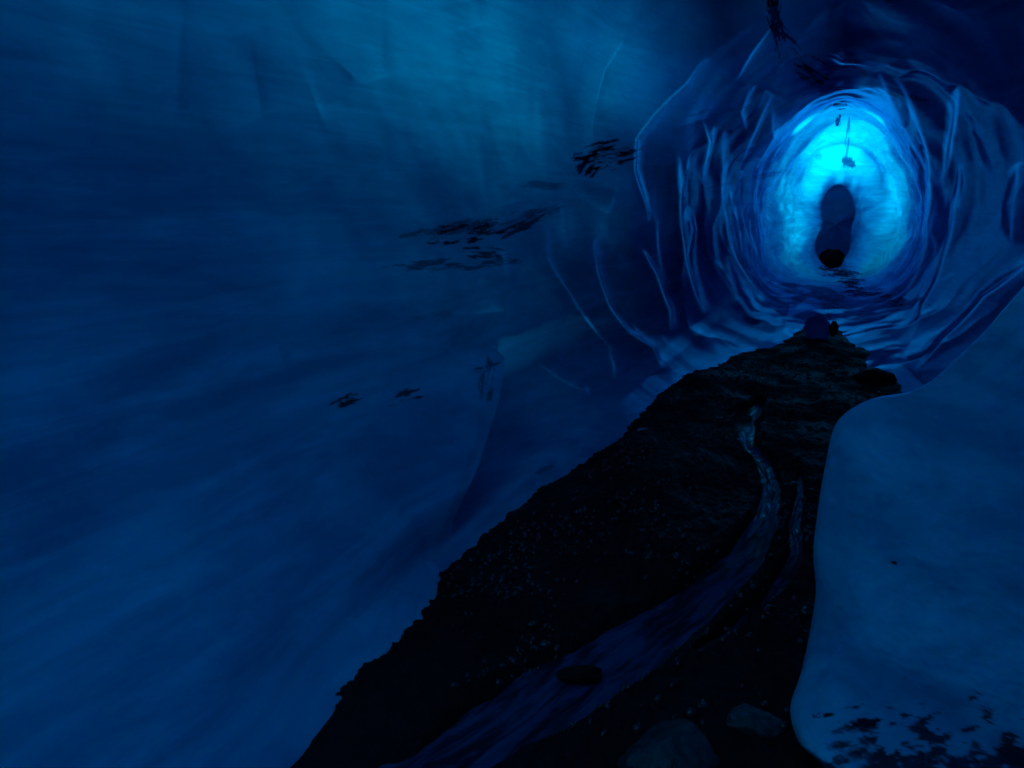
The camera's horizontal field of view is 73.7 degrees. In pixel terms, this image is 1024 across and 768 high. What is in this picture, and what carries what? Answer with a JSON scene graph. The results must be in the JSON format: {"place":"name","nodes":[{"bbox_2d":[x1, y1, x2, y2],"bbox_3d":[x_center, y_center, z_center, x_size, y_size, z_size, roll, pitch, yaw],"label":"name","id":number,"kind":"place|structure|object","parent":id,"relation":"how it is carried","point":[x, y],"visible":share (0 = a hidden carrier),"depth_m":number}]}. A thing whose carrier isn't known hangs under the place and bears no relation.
{"place":"outdoors","nodes":[
{"label":"outdoors","id":0,"kind":"place"},
{"bbox_2d":[0,0,1023,767],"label":"cave wall","id":1,"kind":"structure","parent":0,"point":[336,336],"depth_m":3.36},
{"bbox_2d":[819,249,844,267],"bbox_3d":[8.935,-3.476,19.040,0.660,0.601,0.639,0,10,0],"label":"rock","id":2,"kind":"object","parent":1,"relation":"on","point":[831,258],"visible":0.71,"depth_m":18.83},
{"bbox_2d":[290,327,901,767],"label":"ground","id":3,"kind":"structure","parent":0,"point":[394,705],"depth_m":2.88},
{"bbox_2d":[378,404,780,767],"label":"water","id":4,"kind":"structure","parent":3,"relation":"on","point":[533,705],"depth_m":2.46},
{"bbox_2d":[555,664,602,683],"bbox_3d":[0.233,1.007,2.373,0.166,0.056,0.091,0,10,0],"label":"rock","id":5,"kind":"object","parent":4,"relation":"in","point":[585,673],"visible":1,"depth_m":2.35},
{"bbox_2d":[617,719,722,767],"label":"rock","id":6,"kind":"object","parent":3,"relation":"on","point":[680,743],"visible":1,"depth_m":1.89},
{"bbox_2d":[726,704,783,737],"bbox_3d":[0.749,1.050,2.096,0.164,0.099,0.125,5,11,26],"label":"rock","id":7,"kind":"object","parent":3,"relation":"on","point":[745,718],"visible":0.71,"depth_m":2.06},
{"bbox_2d":[721,471,803,636],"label":"water","id":8,"kind":"structure","parent":3,"relation":"on","point":[785,575],"depth_m":3.27},
{"bbox_2d":[804,315,829,338],"bbox_3d":[3.827,-0.681,8.535,0.255,0.353,0.398,10,14,43],"label":"ice lump","id":9,"kind":"object","parent":3,"relation":"on","point":[816,327],"visible":0.86,"depth_m":8.43},
{"bbox_2d":[829,321,838,336],"bbox_3d":[3.903,-0.667,8.284,0.105,0.198,0.101,8,13,38],"label":"rock","id":10,"kind":"object","parent":3,"relation":"on","point":[833,328],"visible":1,"depth_m":8.25},
{"bbox_2d":[854,368,896,382],"bbox_3d":[3.529,-0.065,6.645,0.356,0.178,0.265,0,10,0],"label":"rock","id":11,"kind":"object","parent":3,"relation":"on","point":[873,375],"visible":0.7,"depth_m":6.55},
{"bbox_2d":[790,287,1023,767],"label":"ice block","id":12,"kind":"structure","parent":3,"relation":"on","point":[914,656],"depth_m":2.21}
]}

